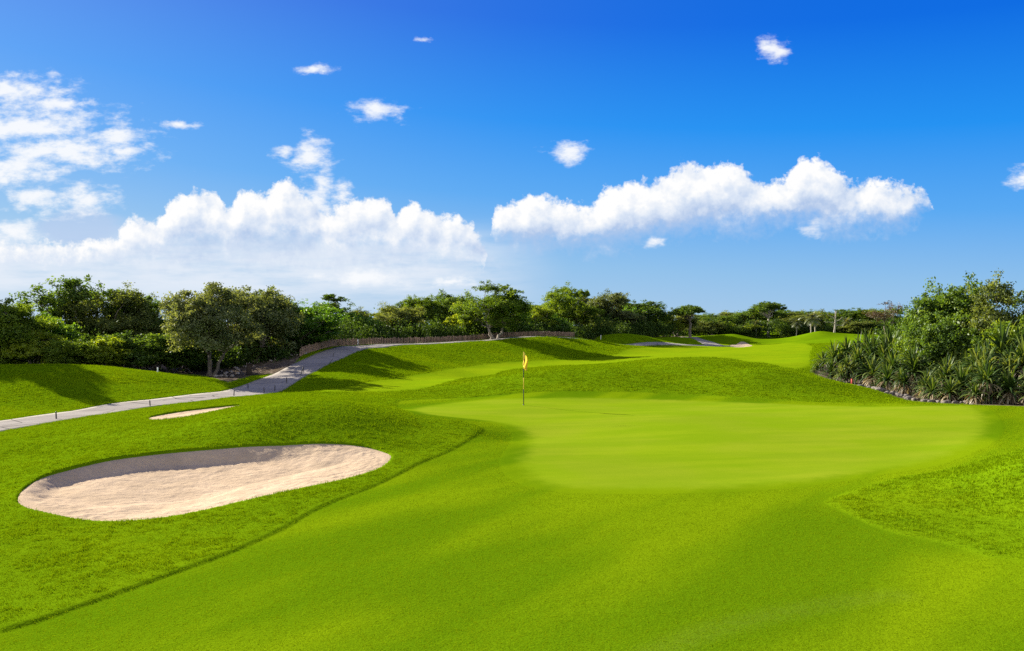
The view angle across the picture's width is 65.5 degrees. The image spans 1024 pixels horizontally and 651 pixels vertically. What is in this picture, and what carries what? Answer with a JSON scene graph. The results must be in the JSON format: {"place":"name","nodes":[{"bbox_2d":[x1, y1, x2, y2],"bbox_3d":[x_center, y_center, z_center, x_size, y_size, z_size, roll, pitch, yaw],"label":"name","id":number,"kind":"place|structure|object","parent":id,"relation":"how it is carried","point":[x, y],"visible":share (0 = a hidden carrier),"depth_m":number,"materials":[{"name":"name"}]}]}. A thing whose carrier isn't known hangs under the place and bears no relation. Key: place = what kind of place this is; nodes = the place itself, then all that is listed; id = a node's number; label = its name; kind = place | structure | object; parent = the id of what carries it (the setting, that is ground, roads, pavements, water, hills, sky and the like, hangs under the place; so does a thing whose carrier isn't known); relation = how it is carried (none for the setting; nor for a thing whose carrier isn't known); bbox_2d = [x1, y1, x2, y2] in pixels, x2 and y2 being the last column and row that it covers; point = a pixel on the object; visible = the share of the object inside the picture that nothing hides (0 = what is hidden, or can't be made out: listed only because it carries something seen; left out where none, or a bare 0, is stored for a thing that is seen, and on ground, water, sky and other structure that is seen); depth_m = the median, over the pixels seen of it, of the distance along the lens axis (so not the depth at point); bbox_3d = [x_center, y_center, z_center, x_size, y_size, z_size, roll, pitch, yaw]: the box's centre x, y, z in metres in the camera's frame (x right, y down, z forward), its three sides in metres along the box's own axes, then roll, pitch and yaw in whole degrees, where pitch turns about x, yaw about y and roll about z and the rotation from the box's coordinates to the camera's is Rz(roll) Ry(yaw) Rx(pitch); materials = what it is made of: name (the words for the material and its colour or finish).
{"place":"outdoors","nodes":[
{"label":"outdoors","id":0,"kind":"place"},
{"bbox_2d":[0,336,713,431],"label":"cart path","id":1,"kind":"structure","parent":0,"point":[310,364],"depth_m":41.55,"materials":[{"name":"concrete"}]},
{"bbox_2d":[0,329,1023,650],"bbox_3d":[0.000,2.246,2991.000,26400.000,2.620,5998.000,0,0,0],"label":"ground","id":2,"kind":"structure","parent":0,"point":[786,351],"depth_m":11.17,"materials":[{"name":"green plant"}]},
{"bbox_2d":[0,296,63,363],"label":"broadleaf tree","id":3,"kind":"object","parent":2,"relation":"on","point":[12,326],"visible":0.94,"depth_m":45.82,"materials":[{"name":"green plant"}]},
{"bbox_2d":[0,328,79,363],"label":"leafy bush","id":4,"kind":"object","parent":2,"relation":"on","point":[27,351],"visible":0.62,"depth_m":45.16,"materials":[{"name":"green plant"}]},
{"bbox_2d":[18,312,87,363],"bbox_3d":[-29.827,1.133,50.013,6.618,3.977,5.509,0,0,45],"label":"leafy bush","id":5,"kind":"object","parent":2,"relation":"on","point":[70,334],"visible":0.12,"depth_m":49.67,"materials":[{"name":"green plant"}]},
{"bbox_2d":[9,274,124,341],"bbox_3d":[-32.991,-0.295,61.146,8.388,7.300,8.670,0,0,6],"label":"broadleaf tree","id":6,"kind":"object","parent":2,"relation":"on","point":[72,288],"visible":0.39,"depth_m":59.18,"materials":[{"name":"green plant"}]},
{"bbox_2d":[37,337,100,363],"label":"leafy bush","id":7,"kind":"object","parent":2,"relation":"on","point":[58,352],"visible":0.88,"depth_m":45.04,"materials":[{"name":"green plant"}]},
{"bbox_2d":[75,335,131,366],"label":"leafy bush","id":8,"kind":"object","parent":2,"relation":"on","point":[109,355],"visible":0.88,"depth_m":46.47,"materials":[{"name":"green plant"}]},
{"bbox_2d":[57,280,162,340],"bbox_3d":[-29.927,-0.101,60.052,6.976,6.803,7.127,0,0,4],"label":"broadleaf tree","id":9,"kind":"object","parent":2,"relation":"on","point":[127,322],"visible":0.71,"depth_m":59.19,"materials":[{"name":"green plant"}]},
{"bbox_2d":[100,287,170,343],"bbox_3d":[-29.954,0.120,62.881,6.290,6.338,5.113,0,0,-14],"label":"broadleaf tree","id":10,"kind":"object","parent":2,"relation":"on","point":[148,299],"visible":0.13,"depth_m":61.73,"materials":[{"name":"green plant"}]},
{"bbox_2d":[101,330,184,369],"bbox_3d":[-22.989,1.665,49.222,5.365,2.826,4.694,0,0,15],"label":"leafy bush","id":11,"kind":"object","parent":2,"relation":"on","point":[129,343],"visible":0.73,"depth_m":48.55,"materials":[{"name":"green plant"}]},
{"bbox_2d":[145,299,175,336],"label":"broadleaf tree","id":12,"kind":"object","parent":2,"relation":"on","point":[158,311],"visible":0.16,"depth_m":63.62,"materials":[{"name":"green plant"}]},
{"bbox_2d":[126,334,205,372],"bbox_3d":[-21.715,1.883,49.827,5.214,2.738,4.200,0,0,4],"label":"leafy bush","id":13,"kind":"object","parent":2,"relation":"on","point":[191,357],"visible":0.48,"depth_m":49.44,"materials":[{"name":"green plant"}]},
{"bbox_2d":[153,332,229,372],"bbox_3d":[-20.823,1.707,51.807,4.980,3.371,4.466,0,0,-36],"label":"leafy bush","id":14,"kind":"object","parent":2,"relation":"on","point":[204,358],"visible":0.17,"depth_m":51.19,"materials":[{"name":"green plant"}]},
{"bbox_2d":[150,406,232,419],"bbox_3d":[-10.546,2.906,27.206,2.562,0.274,5.613,0,0,0],"label":"sand bunker","id":15,"kind":"object","parent":2,"relation":"on","point":[182,414],"visible":0.66,"depth_m":26.96},
{"bbox_2d":[18,444,390,520],"bbox_3d":[-6.439,3.158,16.877,5.410,0.524,7.332,0,0,32],"label":"sand bunker","id":16,"kind":"object","parent":2,"relation":"on","point":[156,486],"visible":0.96,"depth_m":17.02},
{"bbox_2d":[158,281,267,375],"bbox_3d":[-18.237,0.388,48.154,6.391,6.160,6.976,0,0,-8],"label":"broadleaf tree","id":17,"kind":"object","parent":2,"relation":"on","point":[197,320],"visible":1,"depth_m":47.17,"materials":[{"name":"green plant"}]},
{"bbox_2d":[227,338,270,359],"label":"leafy bush","id":18,"kind":"object","parent":2,"relation":"on","point":[249,345],"visible":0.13,"depth_m":56.54,"materials":[{"name":"green plant"}]},
{"bbox_2d":[224,285,306,362],"bbox_3d":[-18.330,-0.007,57.686,6.412,5.982,7.000,0,0,13],"label":"broadleaf tree","id":19,"kind":"object","parent":2,"relation":"on","point":[270,316],"visible":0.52,"depth_m":57.08,"materials":[{"name":"green plant"}]},
{"bbox_2d":[254,332,307,354],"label":"leafy bush","id":20,"kind":"object","parent":2,"relation":"on","point":[299,348],"visible":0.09,"depth_m":60.32,"materials":[{"name":"green plant"}]},
{"bbox_2d":[275,299,349,352],"bbox_3d":[-16.284,0.016,62.103,6.799,4.686,8.478,0,0,-42],"label":"broadleaf tree","id":21,"kind":"object","parent":2,"relation":"on","point":[323,318],"visible":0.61,"depth_m":61.38,"materials":[{"name":"green plant"}]},
{"bbox_2d":[312,294,363,316],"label":"broadleaf tree","id":22,"kind":"object","parent":2,"relation":"on","point":[330,297],"visible":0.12,"depth_m":81.00,"materials":[{"name":"green plant"}]},
{"bbox_2d":[338,311,381,338],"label":"leafy bush","id":23,"kind":"object","parent":2,"relation":"on","point":[364,321],"visible":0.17,"depth_m":77.80,"materials":[{"name":"green plant"}]},
{"bbox_2d":[341,306,401,333],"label":"broadleaf tree","id":24,"kind":"object","parent":2,"relation":"on","point":[389,317],"visible":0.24,"depth_m":81.41,"materials":[{"name":"green plant"}]},
{"bbox_2d":[373,302,425,330],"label":"broadleaf tree","id":25,"kind":"object","parent":2,"relation":"on","point":[401,313],"visible":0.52,"depth_m":84.52,"materials":[{"name":"green plant"}]},
{"bbox_2d":[401,293,451,324],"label":"broadleaf tree","id":26,"kind":"object","parent":2,"relation":"on","point":[415,302],"visible":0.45,"depth_m":92.78,"materials":[{"name":"green plant"}]},
{"bbox_2d":[299,331,574,355],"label":"picket fence","id":27,"kind":"object","parent":2,"relation":"on","point":[317,346],"visible":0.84,"depth_m":74.59,"materials":[{"name":"brown wood"}]},
{"bbox_2d":[427,289,478,324],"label":"broadleaf tree","id":28,"kind":"object","parent":2,"relation":"on","point":[448,300],"visible":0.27,"depth_m":94.69,"materials":[{"name":"green plant"}]},
{"bbox_2d":[442,301,485,336],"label":"leafy bush","id":29,"kind":"object","parent":2,"relation":"on","point":[454,323],"visible":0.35,"depth_m":87.65,"materials":[{"name":"green plant"}]},
{"bbox_2d":[448,280,535,338],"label":"broadleaf tree","id":30,"kind":"object","parent":2,"relation":"on","point":[495,309],"visible":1,"depth_m":81.54,"materials":[{"name":"green plant"}]},
{"bbox_2d":[0,334,1023,629],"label":"rough grass","id":31,"kind":"structure","parent":2,"relation":"on","point":[260,400],"depth_m":22.65,"materials":[{"name":"green plant"}]},
{"bbox_2d":[492,313,533,331],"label":"leafy bush","id":32,"kind":"object","parent":2,"relation":"on","point":[524,320],"visible":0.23,"depth_m":92.03,"materials":[{"name":"green plant"}]},
{"bbox_2d":[13,308,1015,373],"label":"undergrowth","id":33,"kind":"object","parent":2,"relation":"on","point":[423,330],"visible":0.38,"depth_m":83.69,"materials":[{"name":"green plant"}]},
{"bbox_2d":[519,305,559,335],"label":"broadleaf tree","id":34,"kind":"object","parent":2,"relation":"on","point":[539,312],"visible":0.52,"depth_m":96.85,"materials":[{"name":"green plant"}]},
{"bbox_2d":[536,314,572,331],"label":"leafy bush","id":35,"kind":"object","parent":2,"relation":"on","point":[560,324],"visible":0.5,"depth_m":97.49,"materials":[{"name":"green plant"}]},
{"bbox_2d":[541,282,604,323],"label":"broadleaf tree","id":36,"kind":"object","parent":2,"relation":"on","point":[568,307],"visible":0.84,"depth_m":107.39,"materials":[{"name":"green plant"}]},
{"bbox_2d":[583,288,646,324],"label":"broadleaf tree","id":37,"kind":"object","parent":2,"relation":"on","point":[611,303],"visible":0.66,"depth_m":116.47,"materials":[{"name":"green plant"}]},
{"bbox_2d":[618,299,675,323],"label":"broadleaf tree","id":38,"kind":"object","parent":2,"relation":"on","point":[654,311],"visible":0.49,"depth_m":124.40,"materials":[{"name":"green plant"}]},
{"bbox_2d":[662,313,684,336],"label":"leafy bush","id":39,"kind":"object","parent":2,"relation":"on","point":[682,326],"visible":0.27,"depth_m":129.12,"materials":[{"name":"green plant"}]},
{"bbox_2d":[667,304,705,337],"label":"broadleaf tree","id":40,"kind":"object","parent":2,"relation":"on","point":[688,310],"visible":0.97,"depth_m":123.54,"materials":[{"name":"green plant"}]},
{"bbox_2d":[670,314,702,336],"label":"broadleaf tree","id":41,"kind":"object","parent":2,"relation":"on","point":[694,322],"visible":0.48,"depth_m":130.00,"materials":[{"name":"green plant"}]},
{"bbox_2d":[403,396,1005,494],"bbox_3d":[7.024,3.030,25.580,22.655,0.606,21.251,0,0,0],"label":"putting green","id":42,"kind":"object","parent":2,"relation":"on","point":[605,445],"visible":0.99,"depth_m":22.14,"materials":[{"name":"green plant"}]},
{"bbox_2d":[523,352,527,404],"bbox_3d":[0.540,2.176,31.980,0.208,2.240,0.120,0,0,0],"label":"flagstick","id":43,"kind":"object","parent":42,"relation":"on","point":[525,361],"visible":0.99,"depth_m":31.98,"materials":[{"name":"yellow paint"}]},
{"bbox_2d":[686,319,727,335],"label":"leafy bush","id":44,"kind":"object","parent":2,"relation":"on","point":[709,329],"visible":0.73,"depth_m":148.60,"materials":[{"name":"green plant"}]},
{"bbox_2d":[694,313,730,334],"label":"broadleaf tree","id":45,"kind":"object","parent":2,"relation":"on","point":[703,315],"visible":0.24,"depth_m":156.92,"materials":[{"name":"green plant"}]},
{"bbox_2d":[704,312,743,334],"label":"broadleaf tree","id":46,"kind":"object","parent":2,"relation":"on","point":[734,318],"visible":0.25,"depth_m":159.28,"materials":[{"name":"green plant"}]},
{"bbox_2d":[713,321,745,334],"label":"leafy bush","id":47,"kind":"object","parent":2,"relation":"on","point":[736,330],"visible":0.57,"depth_m":150.42,"materials":[{"name":"green plant"}]},
{"bbox_2d":[712,310,758,324],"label":"broadleaf tree","id":48,"kind":"object","parent":2,"relation":"on","point":[727,314],"visible":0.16,"depth_m":163.39,"materials":[{"name":"green plant"}]},
{"bbox_2d":[730,342,751,346],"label":"sand bunker","id":49,"kind":"object","parent":2,"relation":"on","point":[742,344],"visible":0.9,"depth_m":111.56},
{"bbox_2d":[730,323,765,334],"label":"leafy bush","id":50,"kind":"object","parent":2,"relation":"on","point":[758,326],"visible":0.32,"depth_m":152.41,"materials":[{"name":"green plant"}]},
{"bbox_2d":[736,309,780,328],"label":"broadleaf tree","id":51,"kind":"object","parent":2,"relation":"on","point":[758,315],"visible":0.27,"depth_m":162.85,"materials":[{"name":"green plant"}]},
{"bbox_2d":[747,300,786,336],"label":"broadleaf tree","id":52,"kind":"object","parent":2,"relation":"on","point":[764,307],"visible":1,"depth_m":157.71,"materials":[{"name":"green plant"}]},
{"bbox_2d":[758,309,794,331],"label":"broadleaf tree","id":53,"kind":"object","parent":2,"relation":"on","point":[779,313],"visible":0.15,"depth_m":167.19,"materials":[{"name":"green plant"}]},
{"bbox_2d":[774,321,808,335],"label":"leafy bush","id":54,"kind":"object","parent":2,"relation":"on","point":[784,322],"visible":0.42,"depth_m":152.90,"materials":[{"name":"green plant"}]},
{"bbox_2d":[790,317,802,335],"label":"palm tree","id":55,"kind":"object","parent":2,"relation":"on","point":[796,322],"visible":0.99,"depth_m":149.64,"materials":[{"name":"green plant"}]},
{"bbox_2d":[773,311,830,325],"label":"broadleaf tree","id":56,"kind":"object","parent":2,"relation":"on","point":[797,315],"visible":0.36,"depth_m":163.14,"materials":[{"name":"green plant"}]},
{"bbox_2d":[803,312,817,332],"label":"palm tree","id":57,"kind":"object","parent":2,"relation":"on","point":[810,319],"visible":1,"depth_m":139.79,"materials":[{"name":"green plant"}]},
{"bbox_2d":[811,350,830,370],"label":"screw pine","id":58,"kind":"object","parent":2,"relation":"on","point":[823,355],"visible":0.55,"depth_m":51.91,"materials":[{"name":"green plant"}]},
{"bbox_2d":[817,357,837,379],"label":"screw pine","id":59,"kind":"object","parent":2,"relation":"on","point":[832,369],"visible":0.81,"depth_m":46.98,"materials":[{"name":"green plant"}]},
{"bbox_2d":[809,310,847,325],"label":"broadleaf tree","id":60,"kind":"object","parent":2,"relation":"on","point":[827,314],"visible":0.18,"depth_m":169.70,"materials":[{"name":"green plant"}]},
{"bbox_2d":[821,336,855,375],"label":"screw pine","id":61,"kind":"object","parent":2,"relation":"on","point":[835,355],"visible":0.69,"depth_m":49.66,"materials":[{"name":"green plant"}]},
{"bbox_2d":[830,354,861,383],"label":"screw pine","id":62,"kind":"object","parent":2,"relation":"on","point":[844,372],"visible":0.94,"depth_m":45.28,"materials":[{"name":"green plant"}]},
{"bbox_2d":[826,307,873,322],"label":"broadleaf tree","id":63,"kind":"object","parent":2,"relation":"on","point":[845,313],"visible":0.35,"depth_m":168.79,"materials":[{"name":"green plant"}]},
{"bbox_2d":[833,320,881,333],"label":"leafy bush","id":64,"kind":"object","parent":2,"relation":"on","point":[854,327],"visible":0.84,"depth_m":147.75,"materials":[{"name":"green plant"}]},
{"bbox_2d":[842,342,877,384],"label":"screw pine","id":65,"kind":"object","parent":2,"relation":"on","point":[859,355],"visible":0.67,"depth_m":45.84,"materials":[{"name":"green plant"}]},
{"bbox_2d":[841,328,879,379],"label":"screw pine","id":66,"kind":"object","parent":2,"relation":"on","point":[859,343],"visible":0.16,"depth_m":48.99,"materials":[{"name":"green plant"}]},
{"bbox_2d":[847,308,886,321],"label":"broadleaf tree","id":67,"kind":"object","parent":2,"relation":"on","point":[865,317],"visible":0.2,"depth_m":166.66,"materials":[{"name":"green plant"}]},
{"bbox_2d":[853,354,885,386],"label":"screw pine","id":68,"kind":"object","parent":2,"relation":"on","point":[872,367],"visible":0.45,"depth_m":43.94,"materials":[{"name":"green plant"}]},
{"bbox_2d":[852,307,894,333],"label":"broadleaf tree","id":69,"kind":"object","parent":2,"relation":"on","point":[862,314],"visible":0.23,"depth_m":167.06,"materials":[{"name":"green plant"}]},
{"bbox_2d":[852,325,903,373],"bbox_3d":[22.110,1.787,47.780,3.561,3.761,3.124,0,0,28],"label":"screw pine","id":70,"kind":"object","parent":2,"relation":"on","point":[871,345],"visible":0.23,"depth_m":47.76,"materials":[{"name":"green plant"}]},
{"bbox_2d":[864,328,900,381],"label":"screw pine","id":71,"kind":"object","parent":2,"relation":"on","point":[883,349],"visible":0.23,"depth_m":46.23,"materials":[{"name":"green plant"}]},
{"bbox_2d":[863,300,902,330],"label":"broadleaf tree","id":72,"kind":"object","parent":2,"relation":"on","point":[883,315],"visible":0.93,"depth_m":119.78,"materials":[{"name":"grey plant"}]},
{"bbox_2d":[869,364,898,390],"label":"screw pine","id":73,"kind":"object","parent":2,"relation":"on","point":[883,382],"visible":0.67,"depth_m":40.88,"materials":[{"name":"green plant"}]},
{"bbox_2d":[875,305,909,326],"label":"broadleaf tree","id":74,"kind":"object","parent":2,"relation":"on","point":[896,318],"visible":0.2,"depth_m":158.63,"materials":[{"name":"green plant"}]},
{"bbox_2d":[874,349,912,389],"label":"screw pine","id":75,"kind":"object","parent":2,"relation":"on","point":[890,360],"visible":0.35,"depth_m":41.81,"materials":[{"name":"green plant"}]},
{"bbox_2d":[890,367,913,393],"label":"screw pine","id":76,"kind":"object","parent":2,"relation":"on","point":[903,384],"visible":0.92,"depth_m":39.35,"materials":[{"name":"green plant"}]},
{"bbox_2d":[888,332,937,374],"bbox_3d":[22.772,2.041,44.489,3.191,3.430,3.796,0,0,30],"label":"leafy bush","id":77,"kind":"object","parent":2,"relation":"on","point":[899,350],"visible":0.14,"depth_m":44.19,"materials":[{"name":"green plant"}]},
{"bbox_2d":[893,342,936,392],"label":"screw pine","id":78,"kind":"object","parent":2,"relation":"on","point":[915,365],"visible":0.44,"depth_m":40.80,"materials":[{"name":"green plant"}]},
{"bbox_2d":[911,368,939,398],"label":"screw pine","id":79,"kind":"object","parent":2,"relation":"on","point":[926,374],"visible":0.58,"depth_m":37.90,"materials":[{"name":"green plant"}]},
{"bbox_2d":[887,290,973,336],"bbox_3d":[24.986,0.828,46.560,4.606,5.806,4.928,0,0,-11],"label":"broadleaf tree","id":80,"kind":"object","parent":2,"relation":"on","point":[905,321],"visible":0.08,"depth_m":46.36,"materials":[{"name":"green plant"}]},
{"bbox_2d":[917,376,944,399],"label":"screw pine","id":81,"kind":"object","parent":2,"relation":"on","point":[930,392],"visible":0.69,"depth_m":36.71,"materials":[{"name":"green plant"}]},
{"bbox_2d":[893,313,972,372],"bbox_3d":[23.158,1.577,43.485,4.005,4.495,4.582,0,0,17],"label":"leafy bush","id":82,"kind":"object","parent":2,"relation":"on","point":[929,339],"visible":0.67,"depth_m":42.44,"materials":[{"name":"green plant"}]},
{"bbox_2d":[928,354,961,397],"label":"screw pine","id":83,"kind":"object","parent":2,"relation":"on","point":[948,365],"visible":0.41,"depth_m":38.17,"materials":[{"name":"green plant"}]},
{"bbox_2d":[929,332,971,377],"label":"screw pine","id":84,"kind":"object","parent":2,"relation":"on","point":[955,358],"visible":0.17,"depth_m":41.50,"materials":[{"name":"green plant"}]},
{"bbox_2d":[934,377,967,401],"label":"screw pine","id":85,"kind":"object","parent":2,"relation":"on","point":[950,390],"visible":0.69,"depth_m":35.95,"materials":[{"name":"green plant"}]},
{"bbox_2d":[931,330,978,368],"bbox_3d":[24.245,1.923,42.478,3.497,3.638,4.070,0,0,24],"label":"leafy bush","id":86,"kind":"object","parent":2,"relation":"on","point":[958,347],"visible":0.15,"depth_m":41.48,"materials":[{"name":"green plant"}]},
{"bbox_2d":[937,363,974,401],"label":"screw pine","id":87,"kind":"object","parent":2,"relation":"on","point":[961,378],"visible":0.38,"depth_m":36.35,"materials":[{"name":"green plant"}]},
{"bbox_2d":[930,314,990,371],"bbox_3d":[24.711,1.572,42.351,3.933,4.401,4.143,0,0,43],"label":"leafy bush","id":88,"kind":"object","parent":2,"relation":"on","point":[976,335],"visible":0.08,"depth_m":41.36,"materials":[{"name":"green plant"}]},
{"bbox_2d":[899,272,1022,334],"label":"broadleaf tree","id":89,"kind":"object","parent":2,"relation":"on","point":[961,299],"visible":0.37,"depth_m":44.37,"materials":[{"name":"green plant"}]},
{"bbox_2d":[957,378,990,403],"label":"screw pine","id":90,"kind":"object","parent":2,"relation":"on","point":[974,398],"visible":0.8,"depth_m":34.33,"materials":[{"name":"green plant"}]},
{"bbox_2d":[953,342,1001,393],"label":"screw pine","id":91,"kind":"object","parent":2,"relation":"on","point":[977,358],"visible":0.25,"depth_m":36.85,"materials":[{"name":"green plant"}]},
{"bbox_2d":[958,350,1001,398],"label":"screw pine","id":92,"kind":"object","parent":2,"relation":"on","point":[986,355],"visible":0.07,"depth_m":37.64,"materials":[{"name":"green plant"}]},
{"bbox_2d":[964,359,1010,403],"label":"screw pine","id":93,"kind":"object","parent":2,"relation":"on","point":[986,377],"visible":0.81,"depth_m":34.23,"materials":[{"name":"green plant"}]},
{"bbox_2d":[960,268,1023,337],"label":"broadleaf tree","id":94,"kind":"object","parent":2,"relation":"on","point":[987,313],"visible":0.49,"depth_m":41.71,"materials":[{"name":"green plant"}]},
{"bbox_2d":[964,319,1023,390],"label":"screw pine","id":95,"kind":"object","parent":2,"relation":"on","point":[1000,342],"visible":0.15,"depth_m":38.02,"materials":[{"name":"green plant"}]},
{"bbox_2d":[964,314,1023,358],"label":"leafy bush","id":96,"kind":"object","parent":2,"relation":"on","point":[1014,330],"visible":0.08,"depth_m":39.45,"materials":[{"name":"green plant"}]},
{"bbox_2d":[986,367,1023,404],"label":"screw pine","id":97,"kind":"object","parent":2,"relation":"on","point":[1009,386],"visible":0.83,"depth_m":33.88,"materials":[{"name":"green plant"}]},
{"bbox_2d":[994,344,1018,394],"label":"screw pine","id":98,"kind":"object","parent":2,"relation":"on","point":[999,363],"visible":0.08,"depth_m":36.87,"materials":[{"name":"green plant"}]},
{"bbox_2d":[994,333,1023,401],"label":"screw pine","id":99,"kind":"object","parent":2,"relation":"on","point":[1006,362],"visible":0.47,"depth_m":35.73,"materials":[{"name":"green plant"}]},
{"bbox_2d":[0,0,1023,325],"label":"sky","id":100,"kind":"structure","parent":0,"point":[717,156],"materials":[{"name":"blue"}]},
{"bbox_2d":[686,337,724,345],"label":"road","id":101,"kind":"structure","parent":0,"point":[703,341],"depth_m":115.16,"materials":[{"name":"concrete"}]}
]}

